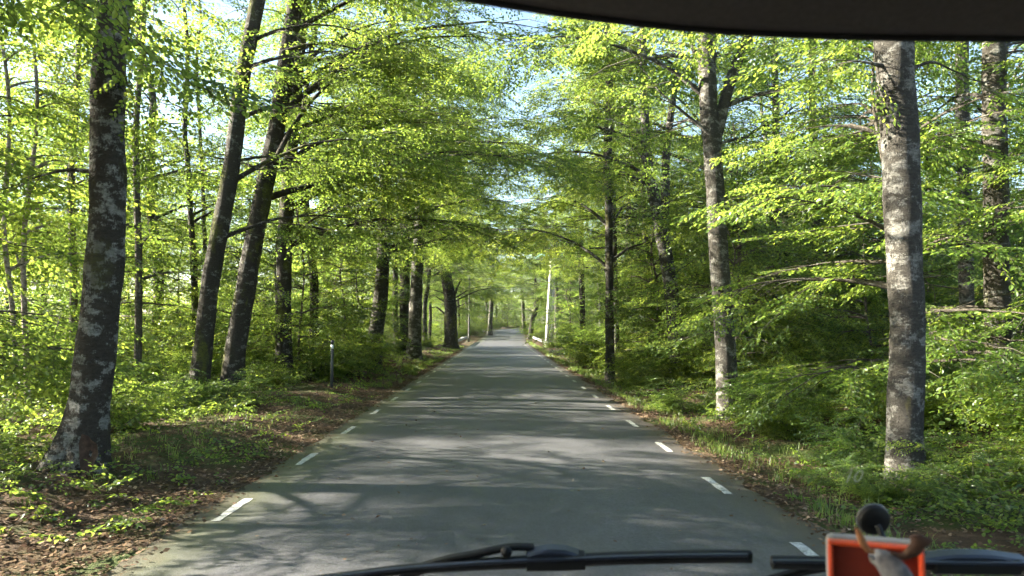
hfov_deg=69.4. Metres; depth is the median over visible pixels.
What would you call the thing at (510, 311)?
young beech
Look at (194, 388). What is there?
beech shrub
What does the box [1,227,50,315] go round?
forest tree
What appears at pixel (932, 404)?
beech shrub
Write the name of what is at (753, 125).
forest tree
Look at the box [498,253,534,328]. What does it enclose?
beech tree
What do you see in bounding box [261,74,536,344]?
roadside tree
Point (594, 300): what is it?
young beech
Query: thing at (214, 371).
beech shrub
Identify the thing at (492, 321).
beech shrub
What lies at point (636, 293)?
young beech
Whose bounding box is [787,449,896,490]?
beech shrub
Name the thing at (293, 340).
beech shrub
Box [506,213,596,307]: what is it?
roadside tree
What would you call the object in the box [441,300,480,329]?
young beech
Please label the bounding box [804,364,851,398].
beech shrub
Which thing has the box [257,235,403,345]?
young beech
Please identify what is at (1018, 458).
beech shrub
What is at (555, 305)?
beech tree
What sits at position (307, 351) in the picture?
beech shrub
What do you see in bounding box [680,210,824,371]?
young beech
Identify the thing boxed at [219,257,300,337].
young beech
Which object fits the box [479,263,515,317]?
forest tree
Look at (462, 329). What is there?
beech shrub
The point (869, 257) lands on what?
young beech
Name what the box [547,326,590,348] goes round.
beech shrub
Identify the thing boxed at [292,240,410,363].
young beech
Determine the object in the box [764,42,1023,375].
beech tree
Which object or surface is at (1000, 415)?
beech shrub
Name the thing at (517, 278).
roadside tree
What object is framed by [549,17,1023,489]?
beech tree
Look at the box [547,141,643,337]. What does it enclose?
forest tree
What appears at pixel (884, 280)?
young beech
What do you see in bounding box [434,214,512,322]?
roadside tree
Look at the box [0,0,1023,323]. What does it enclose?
sky
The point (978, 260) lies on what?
young beech
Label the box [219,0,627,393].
beech tree
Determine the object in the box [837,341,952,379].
beech shrub
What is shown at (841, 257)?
young beech
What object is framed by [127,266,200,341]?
young beech
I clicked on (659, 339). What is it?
beech shrub
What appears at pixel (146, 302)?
young beech
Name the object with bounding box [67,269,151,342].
young beech
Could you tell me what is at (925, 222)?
young beech
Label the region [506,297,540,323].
young beech
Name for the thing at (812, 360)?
beech shrub
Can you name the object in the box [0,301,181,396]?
beech shrub
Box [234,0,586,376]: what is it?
beech tree
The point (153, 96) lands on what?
forest tree
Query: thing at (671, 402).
beech shrub
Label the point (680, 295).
young beech
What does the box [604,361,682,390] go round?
beech shrub
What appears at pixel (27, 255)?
young beech
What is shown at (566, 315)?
young beech
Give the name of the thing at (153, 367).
beech shrub
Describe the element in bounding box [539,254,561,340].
utility pole
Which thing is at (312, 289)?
roadside tree
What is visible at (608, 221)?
beech tree
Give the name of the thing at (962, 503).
ground cover
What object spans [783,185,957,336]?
young beech
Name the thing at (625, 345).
beech shrub
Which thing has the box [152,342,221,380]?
beech shrub
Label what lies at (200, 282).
young beech
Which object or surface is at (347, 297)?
young beech
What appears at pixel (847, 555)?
orange box
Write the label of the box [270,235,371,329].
young beech
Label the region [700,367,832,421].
beech shrub
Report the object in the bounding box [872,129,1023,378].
young beech
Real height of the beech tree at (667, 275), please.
17.385 m
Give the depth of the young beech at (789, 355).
20.29 m
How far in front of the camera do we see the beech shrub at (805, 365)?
19.08 m
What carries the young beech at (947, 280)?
on the ground at (954, 529)
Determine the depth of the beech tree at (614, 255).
35.75 m
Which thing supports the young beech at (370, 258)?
on the ground at (954, 529)
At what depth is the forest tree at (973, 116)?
29.14 m
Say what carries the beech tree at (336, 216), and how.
on the ground at (954, 529)
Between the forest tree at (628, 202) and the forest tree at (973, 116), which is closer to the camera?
the forest tree at (973, 116)
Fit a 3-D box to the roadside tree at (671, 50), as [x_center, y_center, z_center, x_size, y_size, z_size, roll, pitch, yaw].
[8.285,-6.317,31.490,18.759,20.148,13.582,-1,-3,23]
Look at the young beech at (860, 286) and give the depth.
14.74 m
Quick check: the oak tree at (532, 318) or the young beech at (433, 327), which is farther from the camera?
the oak tree at (532, 318)
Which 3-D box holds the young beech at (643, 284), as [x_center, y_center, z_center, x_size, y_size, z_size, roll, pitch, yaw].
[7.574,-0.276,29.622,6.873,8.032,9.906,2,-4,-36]
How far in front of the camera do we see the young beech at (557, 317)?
74.61 m
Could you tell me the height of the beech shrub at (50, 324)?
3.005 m
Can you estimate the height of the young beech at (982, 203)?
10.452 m
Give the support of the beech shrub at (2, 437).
on the ground at (954, 529)
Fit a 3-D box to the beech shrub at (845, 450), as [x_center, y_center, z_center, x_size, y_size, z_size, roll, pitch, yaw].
[5.240,2.381,11.415,2.556,1.312,2.468,1,-3,-25]
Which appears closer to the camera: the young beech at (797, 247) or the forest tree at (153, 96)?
the forest tree at (153, 96)
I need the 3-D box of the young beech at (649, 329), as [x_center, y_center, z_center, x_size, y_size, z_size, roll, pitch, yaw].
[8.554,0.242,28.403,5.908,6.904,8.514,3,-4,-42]
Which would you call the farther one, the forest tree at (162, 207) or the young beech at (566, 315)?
the young beech at (566, 315)
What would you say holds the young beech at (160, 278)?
on the ground at (954, 529)
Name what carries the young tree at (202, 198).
on the ground at (954, 529)
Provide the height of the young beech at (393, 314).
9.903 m
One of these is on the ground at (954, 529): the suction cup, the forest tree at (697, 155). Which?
the forest tree at (697, 155)
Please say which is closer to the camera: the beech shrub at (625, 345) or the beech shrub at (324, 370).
the beech shrub at (324, 370)
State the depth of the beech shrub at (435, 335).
101.50 m
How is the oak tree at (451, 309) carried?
on the ground at (954, 529)
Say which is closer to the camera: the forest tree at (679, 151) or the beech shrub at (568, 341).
the beech shrub at (568, 341)
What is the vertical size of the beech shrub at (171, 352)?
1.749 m
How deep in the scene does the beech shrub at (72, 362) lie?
19.69 m
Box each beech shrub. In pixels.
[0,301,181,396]
[0,305,75,392]
[0,345,131,390]
[0,350,141,401]
[0,399,41,423]
[0,429,28,458]
[29,304,125,351]
[34,369,202,436]
[68,340,191,392]
[114,357,214,404]
[118,323,146,354]
[121,315,214,353]
[131,338,191,360]
[132,327,251,380]
[139,366,235,412]
[147,314,228,356]
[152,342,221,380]
[163,337,293,382]
[175,312,271,359]
[178,365,284,410]
[191,313,273,350]
[215,319,300,369]
[215,356,308,386]
[250,316,377,382]
[250,323,322,362]
[255,333,345,373]
[269,320,387,373]
[311,322,385,367]
[317,316,403,369]
[384,333,424,354]
[421,337,445,346]
[431,328,443,338]
[433,335,443,344]
[436,321,470,333]
[457,329,471,337]
[462,316,494,336]
[476,314,502,328]
[511,317,544,333]
[522,302,638,366]
[525,327,549,339]
[542,337,562,347]
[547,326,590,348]
[562,319,645,368]
[592,340,663,375]
[598,340,648,370]
[601,348,645,380]
[604,337,688,383]
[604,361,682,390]
[611,358,665,381]
[625,310,708,363]
[635,320,765,383]
[638,374,715,415]
[648,321,765,386]
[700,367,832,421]
[713,362,842,427]
[725,395,847,441]
[737,359,845,416]
[739,318,847,370]
[739,336,860,388]
[740,310,872,374]
[747,362,839,400]
[751,319,887,393]
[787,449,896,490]
[790,319,943,377]
[792,403,956,478]
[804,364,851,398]
[816,348,983,425]
[826,464,934,505]
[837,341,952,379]
[840,316,953,384]
[845,373,986,432]
[855,366,963,399]
[875,430,1023,490]
[888,476,967,510]
[895,466,976,499]
[911,446,1022,500]
[926,355,981,406]
[946,370,1023,456]
[994,384,1023,435]
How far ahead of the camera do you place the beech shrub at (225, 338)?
31.82 m
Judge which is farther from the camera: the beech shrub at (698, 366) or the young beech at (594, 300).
the young beech at (594, 300)
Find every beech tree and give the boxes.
[0,0,265,477]
[0,0,456,201]
[186,0,470,389]
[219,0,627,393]
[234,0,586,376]
[271,99,398,318]
[299,0,570,366]
[337,95,446,354]
[339,31,584,360]
[450,13,708,383]
[453,18,1021,419]
[463,21,760,383]
[470,247,509,334]
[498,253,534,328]
[515,202,589,337]
[520,65,685,354]
[533,150,599,340]
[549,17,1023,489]
[724,42,1023,425]
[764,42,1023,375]
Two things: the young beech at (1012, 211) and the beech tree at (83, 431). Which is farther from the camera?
the young beech at (1012, 211)
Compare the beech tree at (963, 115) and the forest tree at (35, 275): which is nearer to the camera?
the beech tree at (963, 115)
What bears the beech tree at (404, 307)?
on the ground at (954, 529)
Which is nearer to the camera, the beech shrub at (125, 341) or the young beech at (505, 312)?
the beech shrub at (125, 341)
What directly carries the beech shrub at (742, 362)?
on the ground at (954, 529)
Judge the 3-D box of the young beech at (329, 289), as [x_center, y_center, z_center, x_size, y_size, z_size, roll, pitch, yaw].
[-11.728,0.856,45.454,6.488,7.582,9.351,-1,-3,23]
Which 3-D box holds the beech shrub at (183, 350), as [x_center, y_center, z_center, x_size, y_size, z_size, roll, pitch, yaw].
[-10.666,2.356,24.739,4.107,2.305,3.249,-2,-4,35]
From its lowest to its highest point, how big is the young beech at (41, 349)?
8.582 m
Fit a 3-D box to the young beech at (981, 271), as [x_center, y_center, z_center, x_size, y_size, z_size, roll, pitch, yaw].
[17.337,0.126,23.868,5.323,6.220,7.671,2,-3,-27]
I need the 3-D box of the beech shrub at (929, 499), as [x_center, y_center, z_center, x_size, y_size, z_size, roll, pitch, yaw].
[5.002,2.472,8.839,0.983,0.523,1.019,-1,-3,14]
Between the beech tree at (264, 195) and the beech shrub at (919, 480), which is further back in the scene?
the beech tree at (264, 195)
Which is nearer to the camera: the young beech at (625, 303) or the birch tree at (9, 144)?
the birch tree at (9, 144)
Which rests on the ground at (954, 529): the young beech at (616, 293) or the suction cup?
the young beech at (616, 293)
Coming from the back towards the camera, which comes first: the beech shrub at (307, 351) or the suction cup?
the beech shrub at (307, 351)
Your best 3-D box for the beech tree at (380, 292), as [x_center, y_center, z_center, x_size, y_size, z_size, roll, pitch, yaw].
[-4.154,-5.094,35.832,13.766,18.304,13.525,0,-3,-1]
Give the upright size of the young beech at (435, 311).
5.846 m
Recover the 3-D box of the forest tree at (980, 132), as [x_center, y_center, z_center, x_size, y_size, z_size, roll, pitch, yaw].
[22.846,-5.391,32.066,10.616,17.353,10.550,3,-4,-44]
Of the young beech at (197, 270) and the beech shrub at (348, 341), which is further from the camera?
the young beech at (197, 270)
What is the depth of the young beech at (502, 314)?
152.73 m
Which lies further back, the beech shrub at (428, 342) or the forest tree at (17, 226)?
the beech shrub at (428, 342)
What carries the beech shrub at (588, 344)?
on the ground at (954, 529)
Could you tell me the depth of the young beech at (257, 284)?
32.11 m
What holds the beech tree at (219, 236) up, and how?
on the ground at (954, 529)
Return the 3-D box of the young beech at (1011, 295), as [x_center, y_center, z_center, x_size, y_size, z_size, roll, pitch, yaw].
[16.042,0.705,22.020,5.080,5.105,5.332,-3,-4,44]
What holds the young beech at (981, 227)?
on the ground at (954, 529)
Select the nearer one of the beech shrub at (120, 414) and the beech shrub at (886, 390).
the beech shrub at (120, 414)
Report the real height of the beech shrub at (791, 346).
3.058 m
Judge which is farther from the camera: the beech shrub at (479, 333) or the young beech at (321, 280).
the beech shrub at (479, 333)
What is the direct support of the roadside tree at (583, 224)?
on the ground at (954, 529)
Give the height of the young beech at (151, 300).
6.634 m
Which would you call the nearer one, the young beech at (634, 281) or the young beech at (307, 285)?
the young beech at (307, 285)
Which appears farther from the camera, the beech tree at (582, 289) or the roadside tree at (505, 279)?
the roadside tree at (505, 279)
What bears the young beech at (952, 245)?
on the ground at (954, 529)
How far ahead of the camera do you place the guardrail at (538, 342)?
82.68 m
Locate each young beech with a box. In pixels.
[0,5,178,432]
[0,10,173,418]
[0,101,228,342]
[0,127,82,365]
[0,191,68,375]
[0,203,143,352]
[28,176,197,355]
[30,179,269,362]
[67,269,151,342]
[118,218,252,356]
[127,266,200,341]
[143,201,317,357]
[145,227,258,338]
[147,190,306,340]
[151,232,326,353]
[165,249,274,335]
[171,239,306,336]
[173,196,357,360]
[178,205,396,378]
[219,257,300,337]
[252,251,340,340]
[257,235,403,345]
[259,246,372,327]
[267,208,422,358]
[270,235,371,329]
[291,246,395,345]
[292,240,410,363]
[318,204,431,333]
[366,274,441,338]
[369,274,428,343]
[371,295,429,337]
[422,307,443,331]
[427,295,465,326]
[427,300,460,338]
[433,294,467,329]
[435,277,485,328]
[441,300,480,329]
[457,298,485,329]
[460,286,500,329]
[473,301,502,328]
[493,293,525,326]
[493,297,520,325]
[493,298,516,324]
[494,292,519,323]
[497,303,521,325]
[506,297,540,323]
[527,256,596,340]
[534,285,577,331]
[545,299,579,328]
[548,300,589,339]
[560,160,763,357]
[564,288,621,336]
[573,259,683,346]
[575,182,827,352]
[578,274,626,333]
[584,274,640,341]
[587,183,848,373]
[593,247,694,364]
[604,238,682,339]
[617,210,813,354]
[618,264,660,336]
[619,241,706,349]
[620,238,681,338]
[623,219,763,344]
[629,212,850,382]
[634,116,888,374]
[641,244,754,311]
[645,35,1023,437]
[657,169,882,369]
[668,40,1023,424]
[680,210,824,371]
[745,192,849,301]
[746,211,888,346]
[756,196,957,398]
[758,156,975,344]
[768,219,883,339]
[782,232,879,346]
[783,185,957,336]
[783,256,862,350]
[784,133,1016,357]
[807,249,937,352]
[811,215,980,339]
[824,205,945,327]
[867,246,980,343]
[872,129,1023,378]
[872,198,1015,319]
[881,195,1023,335]
[883,42,1023,424]
[884,156,1023,393]
[923,183,1023,280]
[924,228,1022,329]
[933,154,1023,315]
[940,202,1023,347]
[944,182,1023,337]
[953,217,1023,350]
[955,254,1023,364]
[975,188,1023,316]
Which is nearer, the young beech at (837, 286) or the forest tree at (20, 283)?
the young beech at (837, 286)
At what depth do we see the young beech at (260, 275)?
45.41 m
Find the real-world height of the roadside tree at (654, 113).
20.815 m
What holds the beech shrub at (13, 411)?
on the ground at (954, 529)
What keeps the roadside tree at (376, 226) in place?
on the ground at (954, 529)
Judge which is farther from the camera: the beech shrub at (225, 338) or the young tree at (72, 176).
the beech shrub at (225, 338)
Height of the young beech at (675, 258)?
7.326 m
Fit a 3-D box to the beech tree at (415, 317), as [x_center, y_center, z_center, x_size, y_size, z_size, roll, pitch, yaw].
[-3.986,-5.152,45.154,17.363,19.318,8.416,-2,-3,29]
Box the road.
[100,328,829,575]
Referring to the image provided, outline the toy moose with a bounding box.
[855,528,932,575]
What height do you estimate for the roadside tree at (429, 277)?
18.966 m
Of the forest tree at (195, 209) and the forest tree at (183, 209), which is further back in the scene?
the forest tree at (183, 209)
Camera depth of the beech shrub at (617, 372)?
29.93 m
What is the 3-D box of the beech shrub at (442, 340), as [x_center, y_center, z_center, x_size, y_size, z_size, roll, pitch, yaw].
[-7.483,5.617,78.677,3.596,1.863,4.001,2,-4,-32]
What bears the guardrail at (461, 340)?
on the ground at (954, 529)
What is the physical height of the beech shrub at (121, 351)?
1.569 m
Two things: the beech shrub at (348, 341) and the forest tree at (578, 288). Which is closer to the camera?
the beech shrub at (348, 341)
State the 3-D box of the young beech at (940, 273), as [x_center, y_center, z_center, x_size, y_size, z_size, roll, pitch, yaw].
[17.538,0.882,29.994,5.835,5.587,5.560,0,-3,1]
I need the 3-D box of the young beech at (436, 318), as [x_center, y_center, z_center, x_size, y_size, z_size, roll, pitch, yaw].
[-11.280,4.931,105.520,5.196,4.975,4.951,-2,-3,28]
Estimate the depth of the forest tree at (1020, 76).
24.80 m
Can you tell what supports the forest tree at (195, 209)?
on the ground at (954, 529)
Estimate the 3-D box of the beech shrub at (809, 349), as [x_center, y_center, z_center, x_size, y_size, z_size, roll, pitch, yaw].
[9.341,2.039,21.994,5.172,2.903,4.091,0,-3,-9]
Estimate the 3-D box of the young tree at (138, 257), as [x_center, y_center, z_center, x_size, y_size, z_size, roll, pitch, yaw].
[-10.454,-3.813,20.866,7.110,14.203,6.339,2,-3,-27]
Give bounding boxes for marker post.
[330,340,333,387]
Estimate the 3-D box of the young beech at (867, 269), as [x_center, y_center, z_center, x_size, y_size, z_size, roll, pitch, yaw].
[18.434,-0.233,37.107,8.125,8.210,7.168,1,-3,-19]
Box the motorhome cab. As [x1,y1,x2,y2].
[314,0,1023,575]
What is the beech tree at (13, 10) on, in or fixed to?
on the ground at (954, 529)
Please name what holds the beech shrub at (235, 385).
on the ground at (954, 529)
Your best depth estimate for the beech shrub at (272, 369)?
22.20 m
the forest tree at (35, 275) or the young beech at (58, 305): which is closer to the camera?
the young beech at (58, 305)
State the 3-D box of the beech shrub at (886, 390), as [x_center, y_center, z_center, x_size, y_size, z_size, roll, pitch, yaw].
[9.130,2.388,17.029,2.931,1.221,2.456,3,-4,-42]
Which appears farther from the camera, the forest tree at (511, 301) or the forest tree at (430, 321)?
the forest tree at (511, 301)
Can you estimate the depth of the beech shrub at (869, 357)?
21.74 m
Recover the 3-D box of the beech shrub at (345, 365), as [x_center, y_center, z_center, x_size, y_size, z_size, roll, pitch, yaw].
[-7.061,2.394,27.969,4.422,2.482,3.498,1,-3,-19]
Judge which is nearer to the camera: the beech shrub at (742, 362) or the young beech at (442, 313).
the beech shrub at (742, 362)
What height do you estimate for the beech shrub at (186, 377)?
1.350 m
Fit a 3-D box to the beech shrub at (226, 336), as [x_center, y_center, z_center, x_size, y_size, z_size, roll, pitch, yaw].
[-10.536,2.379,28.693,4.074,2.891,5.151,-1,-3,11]
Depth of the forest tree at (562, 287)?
100.58 m
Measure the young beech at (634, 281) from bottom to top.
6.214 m
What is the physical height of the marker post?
1.575 m
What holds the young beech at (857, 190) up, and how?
on the ground at (954, 529)
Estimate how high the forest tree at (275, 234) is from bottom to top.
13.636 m
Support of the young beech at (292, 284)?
on the ground at (954, 529)
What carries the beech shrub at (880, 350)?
on the ground at (954, 529)
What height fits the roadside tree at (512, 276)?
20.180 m
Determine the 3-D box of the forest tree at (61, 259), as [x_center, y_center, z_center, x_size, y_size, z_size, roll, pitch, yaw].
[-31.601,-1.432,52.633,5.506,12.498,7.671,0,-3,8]
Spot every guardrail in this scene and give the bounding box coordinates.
[458,336,466,343]
[533,336,550,347]
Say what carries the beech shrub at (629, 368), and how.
on the ground at (954, 529)
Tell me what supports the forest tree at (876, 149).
on the ground at (954, 529)
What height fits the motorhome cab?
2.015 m
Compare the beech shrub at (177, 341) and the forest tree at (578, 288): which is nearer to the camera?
the beech shrub at (177, 341)
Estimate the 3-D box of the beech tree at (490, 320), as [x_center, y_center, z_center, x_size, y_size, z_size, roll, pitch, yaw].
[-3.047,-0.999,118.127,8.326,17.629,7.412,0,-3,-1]
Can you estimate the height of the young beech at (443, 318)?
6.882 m
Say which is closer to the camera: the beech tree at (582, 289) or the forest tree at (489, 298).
the beech tree at (582, 289)
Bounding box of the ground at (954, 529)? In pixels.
[0,323,1023,575]
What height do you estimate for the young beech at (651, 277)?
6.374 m
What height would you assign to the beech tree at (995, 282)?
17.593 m
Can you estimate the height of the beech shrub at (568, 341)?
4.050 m
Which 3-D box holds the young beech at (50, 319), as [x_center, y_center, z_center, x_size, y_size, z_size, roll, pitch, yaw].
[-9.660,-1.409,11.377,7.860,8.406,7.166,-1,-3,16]
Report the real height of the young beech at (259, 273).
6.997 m
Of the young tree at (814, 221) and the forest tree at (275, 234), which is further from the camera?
the forest tree at (275, 234)
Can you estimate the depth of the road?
8.71 m
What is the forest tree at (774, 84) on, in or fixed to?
on the ground at (954, 529)
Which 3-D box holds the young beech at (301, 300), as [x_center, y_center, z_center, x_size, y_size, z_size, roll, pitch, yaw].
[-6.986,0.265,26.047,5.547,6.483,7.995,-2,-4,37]
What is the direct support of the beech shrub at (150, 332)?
on the ground at (954, 529)
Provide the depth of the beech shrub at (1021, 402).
8.98 m
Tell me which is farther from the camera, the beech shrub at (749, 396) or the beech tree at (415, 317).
the beech tree at (415, 317)
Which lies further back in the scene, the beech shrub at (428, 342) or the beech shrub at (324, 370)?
the beech shrub at (428, 342)
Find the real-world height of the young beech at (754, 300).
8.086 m
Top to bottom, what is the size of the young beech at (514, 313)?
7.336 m
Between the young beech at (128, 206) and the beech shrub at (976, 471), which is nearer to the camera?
the beech shrub at (976, 471)
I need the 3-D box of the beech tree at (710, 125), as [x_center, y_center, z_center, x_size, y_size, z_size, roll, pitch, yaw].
[4.381,-5.464,17.096,11.570,17.299,10.154,-3,-4,42]
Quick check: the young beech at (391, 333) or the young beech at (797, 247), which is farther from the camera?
the young beech at (391, 333)
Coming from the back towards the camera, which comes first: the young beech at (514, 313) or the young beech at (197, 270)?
the young beech at (514, 313)
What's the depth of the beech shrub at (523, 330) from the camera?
119.03 m
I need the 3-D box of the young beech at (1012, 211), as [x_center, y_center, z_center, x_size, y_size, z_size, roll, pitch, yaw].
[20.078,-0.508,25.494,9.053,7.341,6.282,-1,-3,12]
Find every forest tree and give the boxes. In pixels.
[0,0,301,352]
[0,11,176,332]
[0,156,83,326]
[0,213,66,331]
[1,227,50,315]
[28,191,85,307]
[31,212,87,317]
[126,166,208,251]
[127,205,184,293]
[146,201,189,299]
[156,172,242,282]
[225,115,319,263]
[260,207,305,265]
[337,200,410,301]
[371,137,480,272]
[371,211,484,341]
[410,215,470,337]
[474,251,512,323]
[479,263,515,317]
[494,265,529,326]
[513,197,578,336]
[531,212,594,324]
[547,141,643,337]
[563,221,600,324]
[564,198,643,297]
[572,80,697,294]
[617,32,836,288]
[621,118,698,272]
[663,36,884,352]
[681,37,885,298]
[685,40,831,241]
[779,39,1023,199]
[794,49,971,264]
[840,42,1023,362]
[921,42,1023,245]
[939,114,1022,188]
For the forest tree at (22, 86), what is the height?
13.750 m
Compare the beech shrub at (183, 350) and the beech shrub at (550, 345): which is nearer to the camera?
the beech shrub at (183, 350)
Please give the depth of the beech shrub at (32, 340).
20.16 m
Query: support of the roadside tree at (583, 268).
on the ground at (954, 529)
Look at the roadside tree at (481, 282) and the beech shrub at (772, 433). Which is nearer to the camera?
the beech shrub at (772, 433)
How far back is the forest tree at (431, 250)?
56.75 m
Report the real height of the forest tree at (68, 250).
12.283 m
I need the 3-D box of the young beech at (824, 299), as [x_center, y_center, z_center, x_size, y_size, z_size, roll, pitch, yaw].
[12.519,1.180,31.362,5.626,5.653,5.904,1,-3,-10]
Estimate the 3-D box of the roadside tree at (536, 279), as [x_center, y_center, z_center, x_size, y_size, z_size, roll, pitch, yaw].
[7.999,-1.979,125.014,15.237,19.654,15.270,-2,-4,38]
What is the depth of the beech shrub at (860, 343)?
21.97 m
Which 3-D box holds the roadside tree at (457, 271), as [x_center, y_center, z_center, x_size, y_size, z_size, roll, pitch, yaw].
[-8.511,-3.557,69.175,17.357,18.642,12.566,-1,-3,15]
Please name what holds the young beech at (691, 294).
on the ground at (954, 529)
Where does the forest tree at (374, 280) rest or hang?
on the ground at (954, 529)
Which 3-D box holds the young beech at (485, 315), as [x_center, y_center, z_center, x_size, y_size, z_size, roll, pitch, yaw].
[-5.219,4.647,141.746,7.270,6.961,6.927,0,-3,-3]
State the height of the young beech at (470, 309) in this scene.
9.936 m
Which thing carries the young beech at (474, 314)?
on the ground at (954, 529)
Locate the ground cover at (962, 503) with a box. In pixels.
[0,352,1023,575]
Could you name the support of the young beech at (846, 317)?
on the ground at (954, 529)
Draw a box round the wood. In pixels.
[0,267,597,338]
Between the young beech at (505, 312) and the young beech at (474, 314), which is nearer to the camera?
the young beech at (474, 314)
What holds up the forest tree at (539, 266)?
on the ground at (954, 529)
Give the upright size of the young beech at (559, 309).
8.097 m
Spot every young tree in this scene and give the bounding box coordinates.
[0,0,226,343]
[1,0,265,383]
[125,0,318,350]
[128,0,276,297]
[718,37,879,349]
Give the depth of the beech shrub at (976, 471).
9.15 m
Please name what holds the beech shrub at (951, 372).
on the ground at (954, 529)
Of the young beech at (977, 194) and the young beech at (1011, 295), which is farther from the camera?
the young beech at (977, 194)
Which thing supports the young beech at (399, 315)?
on the ground at (954, 529)
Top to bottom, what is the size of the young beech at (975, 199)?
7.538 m
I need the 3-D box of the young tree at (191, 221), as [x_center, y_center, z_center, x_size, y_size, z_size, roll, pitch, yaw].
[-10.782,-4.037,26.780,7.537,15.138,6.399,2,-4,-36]
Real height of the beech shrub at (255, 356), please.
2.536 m
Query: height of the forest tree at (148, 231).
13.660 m
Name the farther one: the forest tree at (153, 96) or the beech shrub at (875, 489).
the forest tree at (153, 96)
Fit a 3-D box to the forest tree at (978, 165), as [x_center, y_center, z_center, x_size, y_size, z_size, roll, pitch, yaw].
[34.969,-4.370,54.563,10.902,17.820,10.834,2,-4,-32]
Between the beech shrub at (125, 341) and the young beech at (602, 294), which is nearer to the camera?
the beech shrub at (125, 341)
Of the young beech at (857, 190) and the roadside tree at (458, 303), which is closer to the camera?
the young beech at (857, 190)
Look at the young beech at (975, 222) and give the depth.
13.26 m
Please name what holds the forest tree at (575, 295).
on the ground at (954, 529)
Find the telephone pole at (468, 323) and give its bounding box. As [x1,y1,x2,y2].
[468,297,469,341]
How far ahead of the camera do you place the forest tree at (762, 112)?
48.30 m
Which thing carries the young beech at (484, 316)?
on the ground at (954, 529)
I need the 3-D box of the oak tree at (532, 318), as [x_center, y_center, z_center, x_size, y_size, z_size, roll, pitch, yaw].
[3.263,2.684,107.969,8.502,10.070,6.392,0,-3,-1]
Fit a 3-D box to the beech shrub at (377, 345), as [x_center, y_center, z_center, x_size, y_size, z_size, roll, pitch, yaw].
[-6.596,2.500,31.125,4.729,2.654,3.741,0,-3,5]
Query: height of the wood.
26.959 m
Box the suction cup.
[856,503,889,536]
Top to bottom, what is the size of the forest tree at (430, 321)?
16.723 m
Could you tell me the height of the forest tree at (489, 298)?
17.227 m
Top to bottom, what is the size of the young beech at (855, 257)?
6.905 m
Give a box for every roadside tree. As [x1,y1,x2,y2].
[126,0,499,355]
[233,78,464,310]
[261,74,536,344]
[317,128,510,288]
[359,160,504,342]
[389,211,510,297]
[423,252,516,317]
[431,208,515,328]
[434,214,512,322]
[483,202,595,313]
[494,212,595,303]
[498,23,807,335]
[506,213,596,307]
[510,20,956,268]
[513,223,584,301]
[525,89,724,319]
[549,82,789,283]
[550,117,697,288]
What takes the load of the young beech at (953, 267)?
on the ground at (954, 529)
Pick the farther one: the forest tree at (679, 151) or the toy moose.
the forest tree at (679, 151)
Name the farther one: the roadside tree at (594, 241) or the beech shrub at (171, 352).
the roadside tree at (594, 241)
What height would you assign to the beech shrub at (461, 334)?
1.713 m
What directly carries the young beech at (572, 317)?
on the ground at (954, 529)
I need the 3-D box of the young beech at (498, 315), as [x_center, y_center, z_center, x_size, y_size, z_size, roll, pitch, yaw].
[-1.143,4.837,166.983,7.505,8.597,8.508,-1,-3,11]
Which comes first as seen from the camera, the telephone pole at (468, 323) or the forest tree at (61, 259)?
the forest tree at (61, 259)
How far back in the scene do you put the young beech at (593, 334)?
36.96 m
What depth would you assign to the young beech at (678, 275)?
36.39 m
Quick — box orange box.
[825,533,925,575]
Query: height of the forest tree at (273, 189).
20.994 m
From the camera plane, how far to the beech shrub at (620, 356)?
31.07 m
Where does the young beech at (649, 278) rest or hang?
on the ground at (954, 529)
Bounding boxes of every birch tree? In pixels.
[0,0,172,413]
[0,12,147,410]
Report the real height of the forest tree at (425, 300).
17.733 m
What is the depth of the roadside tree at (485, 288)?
124.14 m
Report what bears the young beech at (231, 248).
on the ground at (954, 529)
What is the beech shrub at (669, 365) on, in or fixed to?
on the ground at (954, 529)
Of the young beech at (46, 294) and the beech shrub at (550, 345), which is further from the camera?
the beech shrub at (550, 345)
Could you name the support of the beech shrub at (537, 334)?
on the ground at (954, 529)
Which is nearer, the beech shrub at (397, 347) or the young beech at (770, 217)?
the young beech at (770, 217)
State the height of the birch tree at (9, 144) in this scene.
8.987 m
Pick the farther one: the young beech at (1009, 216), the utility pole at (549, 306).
the utility pole at (549, 306)
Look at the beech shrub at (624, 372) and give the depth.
28.48 m
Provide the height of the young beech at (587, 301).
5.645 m
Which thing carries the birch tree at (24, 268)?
on the ground at (954, 529)
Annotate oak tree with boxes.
[399,216,537,348]
[509,275,559,339]
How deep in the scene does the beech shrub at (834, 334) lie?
20.38 m

